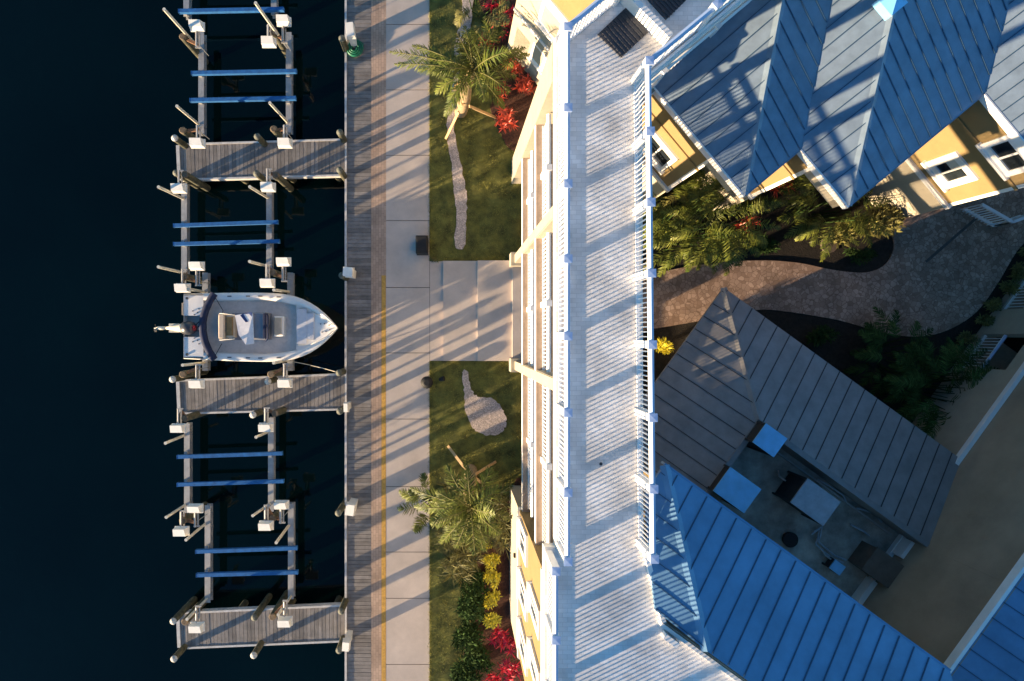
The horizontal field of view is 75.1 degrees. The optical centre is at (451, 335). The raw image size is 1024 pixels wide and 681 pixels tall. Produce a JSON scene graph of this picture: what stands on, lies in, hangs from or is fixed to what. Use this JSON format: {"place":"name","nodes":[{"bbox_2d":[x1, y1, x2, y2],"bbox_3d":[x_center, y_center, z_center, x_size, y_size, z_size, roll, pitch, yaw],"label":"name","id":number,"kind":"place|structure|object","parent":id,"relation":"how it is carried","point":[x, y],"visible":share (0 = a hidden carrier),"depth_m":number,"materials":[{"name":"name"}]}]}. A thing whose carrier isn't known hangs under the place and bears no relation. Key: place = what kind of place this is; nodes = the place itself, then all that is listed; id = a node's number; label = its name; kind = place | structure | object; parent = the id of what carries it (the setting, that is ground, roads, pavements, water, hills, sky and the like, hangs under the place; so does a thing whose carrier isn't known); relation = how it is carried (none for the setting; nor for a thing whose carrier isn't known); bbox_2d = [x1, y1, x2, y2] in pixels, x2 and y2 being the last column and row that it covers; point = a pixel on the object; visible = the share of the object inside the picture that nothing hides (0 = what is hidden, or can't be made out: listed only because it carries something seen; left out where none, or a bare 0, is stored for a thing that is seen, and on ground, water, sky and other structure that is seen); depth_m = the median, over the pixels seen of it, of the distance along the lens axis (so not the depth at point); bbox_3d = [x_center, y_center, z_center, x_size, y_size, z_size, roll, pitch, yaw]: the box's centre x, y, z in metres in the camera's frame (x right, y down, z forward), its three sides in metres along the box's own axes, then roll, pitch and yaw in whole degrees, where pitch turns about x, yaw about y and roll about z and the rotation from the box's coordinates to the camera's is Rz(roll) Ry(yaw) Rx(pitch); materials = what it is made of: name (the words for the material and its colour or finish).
{"place":"outdoors","nodes":[
{"label":"outdoors","id":0,"kind":"place"},
{"bbox_2d":[0,0,344,680],"bbox_3d":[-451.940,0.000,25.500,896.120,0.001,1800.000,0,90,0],"label":"water","id":1,"kind":"structure","parent":0,"point":[101,565],"depth_m":25.50,"materials":[{"name":"liquid"}]},
{"bbox_2d":[170,596,197,624],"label":"dock piling","id":2,"kind":"object","parent":1,"relation":"in","point":[186,607],"visible":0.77,"depth_m":24.32,"materials":[{"name":"brown wood"}]},
{"bbox_2d":[173,170,199,188],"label":"dock piling","id":3,"kind":"object","parent":1,"relation":"in","point":[175,172],"visible":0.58,"depth_m":24.28,"materials":[{"name":"brown wood"}]},
{"bbox_2d":[157,181,279,273],"bbox_3d":[-8.275,-3.973,23.660,3.900,2.365,3.459,0,90,0],"label":"boat lift","id":4,"kind":"object","parent":3,"relation":"attached to","point":[185,225],"visible":0.88,"depth_m":24.45,"materials":[{"name":"metal"}]},
{"bbox_2d":[170,408,207,432],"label":"lift piling","id":5,"kind":"object","parent":1,"relation":"in","point":[178,427],"visible":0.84,"depth_m":23.31,"materials":[{"name":"white wood"}]},
{"bbox_2d":[164,417,284,518],"bbox_3d":[-8.131,4.832,23.773,3.927,2.139,3.538,0,90,0],"label":"boat lift","id":6,"kind":"object","parent":5,"relation":"attached to","point":[188,456],"visible":0.92,"depth_m":24.49,"materials":[{"name":"metal"}]},
{"bbox_2d":[172,501,207,535],"bbox_3d":[-9.235,6.487,25.350,0.995,4.701,1.112,0,90,0],"label":"lift piling","id":7,"kind":"object","parent":1,"relation":"in","point":[194,510],"visible":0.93,"depth_m":23.27,"materials":[{"name":"white plastic"}]},
{"bbox_2d":[170,170,210,193],"bbox_3d":[-9.538,-5.415,25.350,0.537,4.700,0.850,0,90,0],"label":"lift piling","id":8,"kind":"object","parent":1,"relation":"in","point":[179,188],"visible":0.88,"depth_m":23.32,"materials":[{"name":"brown wood"}]},
{"bbox_2d":[174,262,208,292],"bbox_3d":[-9.185,-2.043,25.350,0.995,4.701,1.088,0,90,0],"label":"lift piling","id":9,"kind":"object","parent":1,"relation":"in","point":[181,287],"visible":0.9,"depth_m":23.27,"materials":[{"name":"white plastic"}]},
{"bbox_2d":[181,273,294,370],"bbox_3d":[-7.489,-0.502,23.663,3.742,2.358,3.644,0,90,0],"label":"boat lift","id":10,"kind":"object","parent":9,"relation":"attached to","point":[206,286],"visible":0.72,"depth_m":24.57,"materials":[{"name":"metal"}]},
{"bbox_2d":[154,292,337,361],"bbox_3d":[-7.417,-0.302,23.723,6.730,1.513,2.494,0,90,0],"label":"motor boat","id":11,"kind":"object","parent":10,"relation":"on","point":[259,327],"visible":1,"depth_m":23.57,"materials":[{"name":"plastic"}]},
{"bbox_2d":[179,19,208,64],"bbox_3d":[-9.158,-10.579,25.350,0.940,4.701,0.850,0,90,0],"label":"lift piling","id":12,"kind":"object","parent":1,"relation":"in","point":[196,25],"visible":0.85,"depth_m":23.31,"materials":[{"name":"white wood"}]},
{"bbox_2d":[162,1,296,135],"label":"boat lift","id":13,"kind":"object","parent":12,"relation":"attached to","point":[202,73],"visible":0.98,"depth_m":24.43,"materials":[{"name":"metal"}]},
{"bbox_2d":[179,125,208,148],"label":"lift piling","id":14,"kind":"object","parent":1,"relation":"in","point":[195,142],"visible":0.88,"depth_m":23.31,"materials":[{"name":"white wood"}]},
{"bbox_2d":[179,364,208,387],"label":"lift piling","id":15,"kind":"object","parent":1,"relation":"in","point":[196,371],"visible":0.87,"depth_m":23.31,"materials":[{"name":"white wood"}]},
{"bbox_2d":[181,596,208,632],"bbox_3d":[-9.124,9.985,25.351,0.873,4.702,0.850,0,90,0],"label":"lift piling","id":16,"kind":"object","parent":1,"relation":"in","point":[195,626],"visible":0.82,"depth_m":23.28,"materials":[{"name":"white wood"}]},
{"bbox_2d":[184,502,298,620],"bbox_3d":[-7.529,8.092,23.758,3.769,2.169,3.670,0,90,0],"label":"boat lift","id":17,"kind":"object","parent":16,"relation":"on","point":[209,574],"visible":0.97,"depth_m":24.46,"materials":[{"name":"metal"}]},
{"bbox_2d":[176,139,344,183],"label":"finger pier","id":18,"kind":"structure","parent":1,"relation":"in","point":[242,161],"depth_m":24.50,"materials":[{"name":"grey wood"}]},
{"bbox_2d":[176,595,344,648],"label":"finger pier","id":19,"kind":"structure","parent":1,"relation":"in","point":[314,623],"depth_m":24.50,"materials":[{"name":"grey wood"}]},
{"bbox_2d":[176,373,344,413],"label":"finger pier","id":20,"kind":"structure","parent":1,"relation":"in","point":[313,392],"depth_m":24.50,"materials":[{"name":"grey wood"}]},
{"bbox_2d":[258,406,286,431],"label":"lift piling","id":21,"kind":"object","parent":1,"relation":"in","point":[266,427],"visible":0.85,"depth_m":23.28,"materials":[{"name":"white wood"}]},
{"bbox_2d":[258,500,289,530],"bbox_3d":[-6.239,6.326,25.351,1.045,4.701,1.038,0,90,0],"label":"lift piling","id":22,"kind":"object","parent":1,"relation":"in","point":[281,506],"visible":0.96,"depth_m":23.27,"materials":[{"name":"white wood"}]},
{"bbox_2d":[259,257,290,287],"bbox_3d":[-6.177,-2.204,25.350,1.069,4.700,1.063,0,90,0],"label":"lift piling","id":23,"kind":"object","parent":1,"relation":"in","point":[269,282],"visible":0.92,"depth_m":23.27,"materials":[{"name":"white plastic"}]},
{"bbox_2d":[261,14,290,57],"bbox_3d":[-6.152,-10.646,25.350,1.020,4.701,1.063,0,90,0],"label":"lift piling","id":24,"kind":"object","parent":1,"relation":"in","point":[272,40],"visible":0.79,"depth_m":23.26,"materials":[{"name":"white plastic"}]},
{"bbox_2d":[260,168,293,191],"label":"lift piling","id":25,"kind":"object","parent":1,"relation":"in","point":[268,185],"visible":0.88,"depth_m":23.31,"materials":[{"name":"brown wood"}]},
{"bbox_2d":[267,363,292,387],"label":"lift piling","id":26,"kind":"object","parent":1,"relation":"in","point":[284,382],"visible":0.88,"depth_m":23.28,"materials":[{"name":"white plastic"}]},
{"bbox_2d":[269,590,292,626],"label":"lift piling","id":27,"kind":"object","parent":1,"relation":"in","point":[284,620],"visible":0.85,"depth_m":23.31,"materials":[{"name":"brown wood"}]},
{"bbox_2d":[270,125,292,148],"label":"lift piling","id":28,"kind":"object","parent":1,"relation":"in","point":[284,142],"visible":0.85,"depth_m":23.28,"materials":[{"name":"white wood"}]},
{"bbox_2d":[178,0,284,19],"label":"boat lift","id":29,"kind":"object","parent":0,"point":[187,11],"visible":0.93,"depth_m":24.32,"materials":[{"name":"metal"}]},
{"bbox_2d":[347,0,370,680],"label":"boardwalk","id":30,"kind":"structure","parent":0,"point":[359,366],"depth_m":24.50,"materials":[{"name":"grey wood"}]},
{"bbox_2d":[345,0,347,680],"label":"boardwalk edge","id":31,"kind":"object","parent":30,"relation":"attached to","point":[346,355],"visible":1,"depth_m":24.46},
{"bbox_2d":[345,22,356,47],"bbox_3d":[-3.610,-10.854,23.970,0.320,1.060,0.520,-7,90,0],"label":"power pedestal","id":32,"kind":"object","parent":30,"relation":"on","point":[351,33],"visible":1,"depth_m":23.50,"materials":[{"name":"grey plastic"}]},
{"bbox_2d":[371,0,385,680],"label":"brick strip","id":33,"kind":"object","parent":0,"point":[378,138],"visible":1,"depth_m":24.50,"materials":[{"name":"brown brick"}]},
{"bbox_2d":[381,275,385,680],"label":"yellow line","id":34,"kind":"object","parent":33,"relation":"on","point":[383,477],"visible":1,"depth_m":24.50,"materials":[{"name":"yellow paint"}]},
{"bbox_2d":[386,0,429,680],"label":"concrete walk","id":35,"kind":"structure","parent":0,"point":[407,405],"depth_m":24.50,"materials":[{"name":"beige concrete"}]},
{"bbox_2d":[386,24,428,486],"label":"walk joint","id":36,"kind":"object","parent":35,"relation":"on","point":[407,220],"visible":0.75,"depth_m":24.52,"materials":[{"name":"grey concrete"}]},
{"bbox_2d":[416,235,427,254],"bbox_3d":[-1.069,-3.263,24.100,0.440,0.800,0.640,0,90,0],"label":"litter bin","id":37,"kind":"object","parent":35,"relation":"on","point":[421,244],"visible":1,"depth_m":23.70,"materials":[{"name":"black plastic"}]},
{"bbox_2d":[446,0,473,248],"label":"pebble path","id":38,"kind":"structure","parent":0,"point":[460,193],"depth_m":24.45,"materials":[{"name":"grey gravel"}]},
{"bbox_2d":[426,0,521,680],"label":"lawn","id":39,"kind":"structure","parent":0,"point":[488,130],"depth_m":24.49,"materials":[{"name":"green plant"}]},
{"bbox_2d":[396,473,455,533],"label":"areca palm","id":40,"kind":"object","parent":39,"relation":"on","point":[420,523],"visible":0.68,"depth_m":23.54,"materials":[{"name":"green plant"}]},
{"bbox_2d":[429,512,464,555],"bbox_3d":[-0.060,7.144,23.949,1.793,1.115,2.019,0,90,0],"label":"grassy clump","id":41,"kind":"object","parent":39,"relation":"on","point":[442,530],"visible":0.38,"depth_m":23.93,"materials":[{"name":"green plant"}]},
{"bbox_2d":[435,470,464,514],"bbox_3d":[0.159,5.707,23.990,1.760,1.035,1.920,0,90,0],"label":"grassy clump","id":42,"kind":"object","parent":39,"relation":"on","point":[444,484],"visible":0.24,"depth_m":23.93,"materials":[{"name":"green plant"}]},
{"bbox_2d":[436,543,482,589],"bbox_3d":[0.307,8.364,23.967,1.831,1.081,2.017,0,90,0],"label":"grassy clump","id":43,"kind":"object","parent":39,"relation":"on","point":[456,563],"visible":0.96,"depth_m":23.88,"materials":[{"name":"green plant"}]},
{"bbox_2d":[389,25,530,139],"bbox_3d":[0.262,-8.352,22.054,4.587,4.944,2.805,0,90,0],"label":"palm tree","id":44,"kind":"object","parent":39,"relation":"on","point":[459,98],"visible":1,"depth_m":20.82,"materials":[{"name":"green plant"}]},
{"bbox_2d":[410,445,512,555],"bbox_3d":[0.297,5.509,22.018,3.298,5.002,2.934,0,90,0],"label":"palm tree","id":45,"kind":"object","parent":39,"relation":"on","point":[472,503],"visible":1,"depth_m":20.48,"materials":[{"name":"green plant"}]},
{"bbox_2d":[450,528,489,571],"bbox_3d":[0.654,7.650,23.956,1.701,1.103,1.959,0,90,0],"label":"grassy clump","id":46,"kind":"object","parent":39,"relation":"on","point":[480,554],"visible":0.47,"depth_m":23.87,"materials":[{"name":"green plant"}]},
{"bbox_2d":[454,19,513,92],"bbox_3d":[1.058,-9.982,23.989,2.158,1.042,2.521,-17,90,0],"label":"areca palm","id":47,"kind":"object","parent":39,"relation":"on","point":[499,30],"visible":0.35,"depth_m":23.78,"materials":[{"name":"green plant"}]},
{"bbox_2d":[462,478,523,680],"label":"mulch bed","id":48,"kind":"object","parent":39,"relation":"on","point":[502,607],"visible":0.14,"depth_m":24.45,"materials":[{"name":"brown soil"}]},
{"bbox_2d":[449,655,484,680],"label":"dark shrub","id":49,"kind":"object","parent":48,"relation":"on","point":[460,671],"visible":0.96,"depth_m":23.88,"materials":[{"name":"green plant"}]},
{"bbox_2d":[451,621,485,652],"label":"dark shrub","id":50,"kind":"object","parent":48,"relation":"on","point":[466,635],"visible":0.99,"depth_m":23.92,"materials":[{"name":"green plant"}]},
{"bbox_2d":[454,594,488,625],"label":"dark shrub","id":51,"kind":"object","parent":48,"relation":"on","point":[468,611],"visible":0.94,"depth_m":23.88,"materials":[{"name":"green plant"}]},
{"bbox_2d":[458,569,490,603],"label":"dark shrub","id":52,"kind":"object","parent":48,"relation":"on","point":[475,588],"visible":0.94,"depth_m":23.93,"materials":[{"name":"green plant"}]},
{"bbox_2d":[463,640,495,674],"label":"dark shrub","id":53,"kind":"object","parent":48,"relation":"on","point":[477,657],"visible":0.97,"depth_m":23.87,"materials":[{"name":"green plant"}]},
{"bbox_2d":[481,612,501,629],"bbox_3d":[1.433,10.388,24.183,0.858,0.694,0.712,0,90,0],"label":"yellow croton","id":54,"kind":"object","parent":48,"relation":"on","point":[490,621],"visible":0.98,"depth_m":24.04,"materials":[{"name":"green plant"}]},
{"bbox_2d":[482,553,500,570],"bbox_3d":[1.456,8.211,24.215,0.713,0.678,0.671,-43,90,0],"label":"yellow croton","id":55,"kind":"object","parent":48,"relation":"on","point":[491,560],"visible":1,"depth_m":24.07,"materials":[{"name":"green plant"}]},
{"bbox_2d":[483,569,500,590],"bbox_3d":[1.464,8.867,24.188,0.814,0.649,0.687,32,90,0],"label":"yellow croton","id":56,"kind":"object","parent":48,"relation":"on","point":[493,577],"visible":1,"depth_m":24.07,"materials":[{"name":"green plant"}]},
{"bbox_2d":[483,590,502,610],"bbox_3d":[1.458,9.640,24.211,0.869,0.627,0.691,-27,90,0],"label":"yellow croton","id":57,"kind":"object","parent":48,"relation":"on","point":[492,598],"visible":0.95,"depth_m":24.10,"materials":[{"name":"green plant"}]},
{"bbox_2d":[485,624,515,650],"bbox_3d":[1.720,11.031,24.163,0.964,0.688,1.068,-19,90,0],"label":"red cordyline","id":58,"kind":"object","parent":48,"relation":"on","point":[500,638],"visible":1,"depth_m":24.11,"materials":[{"name":"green plant"}]},
{"bbox_2d":[497,657,522,680],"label":"red cordyline","id":59,"kind":"object","parent":48,"relation":"on","point":[511,669],"visible":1,"depth_m":24.12,"materials":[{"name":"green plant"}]},
{"bbox_2d":[477,481,512,523],"bbox_3d":[1.455,6.076,23.922,1.923,1.172,1.835,0,90,0],"label":"grassy clump","id":60,"kind":"object","parent":39,"relation":"on","point":[499,505],"visible":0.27,"depth_m":23.93,"materials":[{"name":"green plant"}]},
{"bbox_2d":[486,510,511,560],"bbox_3d":[1.727,7.286,23.948,1.720,1.117,1.974,-25,90,0],"label":"grassy clump","id":61,"kind":"object","parent":39,"relation":"on","point":[505,536],"visible":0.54,"depth_m":23.88,"materials":[{"name":"green plant"}]},
{"bbox_2d":[462,369,506,435],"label":"pebble path","id":62,"kind":"structure","parent":0,"point":[486,416],"depth_m":24.45,"materials":[{"name":"beige gravel"}]},
{"bbox_2d":[362,150,1023,545],"bbox_3d":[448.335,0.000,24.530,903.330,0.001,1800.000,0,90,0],"label":"ground","id":63,"kind":"structure","parent":0,"point":[800,326],"depth_m":24.53,"materials":[{"name":"soil"}]},
{"bbox_2d":[430,260,521,360],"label":"walkway","id":64,"kind":"structure","parent":63,"relation":"on","point":[475,310],"depth_m":24.35,"materials":[{"name":"concrete"}]},
{"bbox_2d":[479,0,536,150],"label":"mulch bed","id":65,"kind":"object","parent":63,"relation":"on","point":[521,102],"visible":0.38,"depth_m":24.45,"materials":[{"name":"red plant"}]},
{"bbox_2d":[454,0,510,36],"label":"areca palm","id":66,"kind":"object","parent":65,"relation":"on","point":[461,15],"visible":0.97,"depth_m":23.75,"materials":[{"name":"green plant"}]},
{"bbox_2d":[494,105,517,133],"bbox_3d":[2.011,-7.885,24.158,0.955,0.697,1.134,0,90,0],"label":"red cordyline","id":67,"kind":"object","parent":65,"relation":"on","point":[507,116],"visible":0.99,"depth_m":24.09,"materials":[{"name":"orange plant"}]},
{"bbox_2d":[511,72,536,95],"bbox_3d":[2.657,-9.128,24.167,1.096,0.680,0.920,0,90,0],"label":"red cordyline","id":68,"kind":"object","parent":65,"relation":"on","point":[522,83],"visible":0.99,"depth_m":24.06,"materials":[{"name":"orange plant"}]},
{"bbox_2d":[509,485,541,680],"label":"yellow block","id":69,"kind":"structure","parent":63,"relation":"on","point":[525,583],"depth_m":19.32,"materials":[{"name":"beige paint"}]},
{"bbox_2d":[517,516,527,567],"bbox_3d":[2.115,6.150,19.720,0.170,1.840,1.020,0,90,0],"label":"window","id":70,"kind":"structure","parent":69,"relation":"in","point":[522,537],"depth_m":19.78,"materials":[{"name":"white paint"}]},
{"bbox_2d":[517,566,527,621],"bbox_3d":[2.115,7.700,19.720,0.170,1.840,1.020,0,90,0],"label":"window","id":71,"kind":"structure","parent":69,"relation":"in","point":[521,584],"depth_m":19.87,"materials":[{"name":"white paint"}]},
{"bbox_2d":[517,616,527,676],"bbox_3d":[2.115,9.250,19.720,0.170,1.840,1.020,0,90,0],"label":"window","id":72,"kind":"structure","parent":69,"relation":"in","point":[521,637],"depth_m":19.87,"materials":[{"name":"white paint"}]},
{"bbox_2d":[527,581,540,640],"bbox_3d":[2.115,7.050,16.970,0.170,1.840,0.840,0,90,0],"label":"window","id":73,"kind":"structure","parent":69,"relation":"in","point":[533,607],"depth_m":16.97,"materials":[{"name":"white paint"}]},
{"bbox_2d":[527,636,540,680],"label":"window","id":74,"kind":"structure","parent":69,"relation":"in","point":[532,662],"depth_m":17.31,"materials":[{"name":"white paint"}]},
{"bbox_2d":[507,0,594,84],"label":"corner block","id":75,"kind":"structure","parent":63,"relation":"on","point":[536,28],"depth_m":21.05,"materials":[{"name":"beige paint"}]},
{"bbox_2d":[534,0,563,42],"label":"window","id":76,"kind":"structure","parent":75,"relation":"in","point":[538,22],"depth_m":20.42,"materials":[{"name":"white paint"}]},
{"bbox_2d":[509,0,751,680],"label":"gallery building","id":77,"kind":"structure","parent":63,"relation":"on","point":[577,173],"depth_m":14.30,"materials":[{"name":"white paint"}]},
{"bbox_2d":[654,336,673,354],"bbox_3d":[7.740,0.380,24.117,0.715,0.791,0.720,0,90,0],"label":"yellow croton","id":78,"kind":"object","parent":63,"relation":"on","point":[663,345],"visible":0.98,"depth_m":24.03,"materials":[{"name":"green plant"}]},
{"bbox_2d":[654,173,701,221],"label":"areca palm","id":79,"kind":"object","parent":63,"relation":"on","point":[670,197],"visible":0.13,"depth_m":23.11,"materials":[{"name":"green plant"}]},
{"bbox_2d":[643,176,741,276],"bbox_3d":[8.082,-3.954,23.225,3.443,2.560,3.589,-9,90,0],"label":"areca palm","id":80,"kind":"object","parent":63,"relation":"on","point":[684,186],"visible":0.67,"depth_m":22.75,"materials":[{"name":"green plant"}]},
{"bbox_2d":[653,170,787,275],"bbox_3d":[9.132,-3.957,23.048,3.966,2.914,4.225,30,90,0],"label":"areca palm","id":81,"kind":"object","parent":63,"relation":"on","point":[684,215],"visible":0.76,"depth_m":22.43,"materials":[{"name":"green plant"}]},
{"bbox_2d":[751,232,781,254],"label":"dark shrub","id":82,"kind":"object","parent":63,"relation":"on","point":[769,248],"visible":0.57,"depth_m":24.14,"materials":[{"name":"green plant"}]},
{"bbox_2d":[643,461,952,680],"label":"blue roof house","id":83,"kind":"structure","parent":63,"relation":"on","point":[739,595],"depth_m":14.19,"materials":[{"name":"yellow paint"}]},
{"bbox_2d":[643,287,958,604],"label":"grey roof pavilion","id":84,"kind":"structure","parent":63,"relation":"on","point":[735,370],"depth_m":21.14,"materials":[{"name":"metal"}]},
{"bbox_2d":[707,464,760,512],"bbox_3d":[8.532,4.604,20.835,1.460,1.570,0.900,36,90,0],"label":"air conditioner","id":85,"kind":"object","parent":84,"relation":"on","point":[734,488],"visible":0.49,"depth_m":20.05,"materials":[{"name":"metal"}]},
{"bbox_2d":[745,421,786,456],"bbox_3d":[9.450,3.073,20.760,1.090,1.720,0.700,36,90,0],"label":"air conditioner","id":86,"kind":"object","parent":84,"relation":"on","point":[765,438],"visible":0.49,"depth_m":19.90,"materials":[{"name":"metal"}]},
{"bbox_2d":[772,470,839,525],"bbox_3d":[11.093,5.059,21.010,1.550,1.220,0.920,36,90,0],"label":"air conditioner","id":87,"kind":"object","parent":84,"relation":"on","point":[808,498],"visible":1,"depth_m":20.40,"materials":[{"name":"metal"}]},
{"bbox_2d":[822,548,845,575],"bbox_3d":[12.222,7.317,21.385,0.765,0.470,0.397,45,90,0],"label":"air conditioner","id":88,"kind":"object","parent":84,"relation":"on","point":[834,565],"visible":1,"depth_m":21.15,"materials":[{"name":"metal"}]},
{"bbox_2d":[811,479,882,562],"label":"refrigerant pipes","id":89,"kind":"object","parent":84,"relation":"attached to","point":[852,525],"visible":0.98,"depth_m":21.46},
{"bbox_2d":[848,541,903,587],"bbox_3d":[13.584,7.328,21.205,1.100,0.810,0.860,36,90,0],"label":"equipment box","id":90,"kind":"object","parent":84,"relation":"on","point":[880,566],"visible":1,"depth_m":20.80,"materials":[{"name":"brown metal"}]},
{"bbox_2d":[805,324,840,347],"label":"dark shrub","id":91,"kind":"object","parent":63,"relation":"on","point":[819,336],"visible":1,"depth_m":24.14,"materials":[{"name":"green plant"}]},
{"bbox_2d":[772,174,891,261],"bbox_3d":[13.132,-4.459,23.283,3.792,2.444,3.635,25,90,0],"label":"areca palm","id":92,"kind":"object","parent":63,"relation":"on","point":[805,200],"visible":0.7,"depth_m":22.90,"materials":[{"name":"green plant"}]},
{"bbox_2d":[642,0,1023,226],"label":"zigzag roof house","id":93,"kind":"structure","parent":63,"relation":"on","point":[910,108],"depth_m":17.32,"materials":[{"name":"blue paint"}]},
{"bbox_2d":[642,130,678,174],"bbox_3d":[6.273,-5.603,20.195,0.170,1.490,1.290,-40,90,0],"label":"window","id":94,"kind":"structure","parent":93,"relation":"in","point":[663,156],"depth_m":20.08,"materials":[{"name":"white paint"}]},
{"bbox_2d":[920,151,979,191],"bbox_3d":[15.377,-5.058,20.420,0.170,1.340,1.200,-40,90,0],"label":"window","id":95,"kind":"structure","parent":93,"relation":"in","point":[950,170],"depth_m":20.43,"materials":[{"name":"white paint"}]},
{"bbox_2d":[975,134,1023,180],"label":"window","id":96,"kind":"structure","parent":93,"relation":"in","point":[1001,153],"depth_m":18.55,"materials":[{"name":"white paint"}]},
{"bbox_2d":[818,214,861,248],"bbox_3d":[14.253,-3.782,23.962,1.203,1.168,1.420,37,90,0],"label":"sunlit shrub","id":97,"kind":"object","parent":63,"relation":"on","point":[844,242],"visible":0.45,"depth_m":23.85,"materials":[{"name":"green plant"}]},
{"bbox_2d":[843,247,879,265],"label":"dark shrub","id":98,"kind":"object","parent":63,"relation":"on","point":[862,256],"visible":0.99,"depth_m":24.16,"materials":[{"name":"green plant"}]},
{"bbox_2d":[854,201,907,238],"bbox_3d":[15.319,-4.146,23.746,1.805,1.535,1.463,0,90,0],"label":"sunlit shrub","id":99,"kind":"object","parent":63,"relation":"on","point":[893,219],"visible":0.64,"depth_m":23.44,"materials":[{"name":"green plant"}]},
{"bbox_2d":[843,306,944,400],"bbox_3d":[15.927,0.814,23.691,3.200,1.636,3.202,21,90,0],"label":"areca palm","id":100,"kind":"object","parent":63,"relation":"on","point":[864,354],"visible":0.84,"depth_m":23.61,"materials":[{"name":"green plant"}]},
{"bbox_2d":[883,336,999,438],"bbox_3d":[17.213,1.993,23.401,3.981,2.210,4.004,-21,90,0],"label":"areca palm","id":101,"kind":"object","parent":63,"relation":"on","point":[910,377],"visible":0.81,"depth_m":23.23,"materials":[{"name":"green plant"}]},
{"bbox_2d":[863,276,1023,680],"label":"house","id":102,"kind":"structure","parent":63,"relation":"on","point":[951,597],"depth_m":19.67,"materials":[{"name":"beige paint"}]},
{"bbox_2d":[997,278,1021,296],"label":"row shrub","id":103,"kind":"object","parent":63,"relation":"on","point":[1010,287],"visible":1,"depth_m":24.14,"materials":[{"name":"green plant"}]},
{"bbox_2d":[643,188,1023,336],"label":"courtyard path","id":104,"kind":"structure","parent":0,"point":[953,283],"depth_m":24.48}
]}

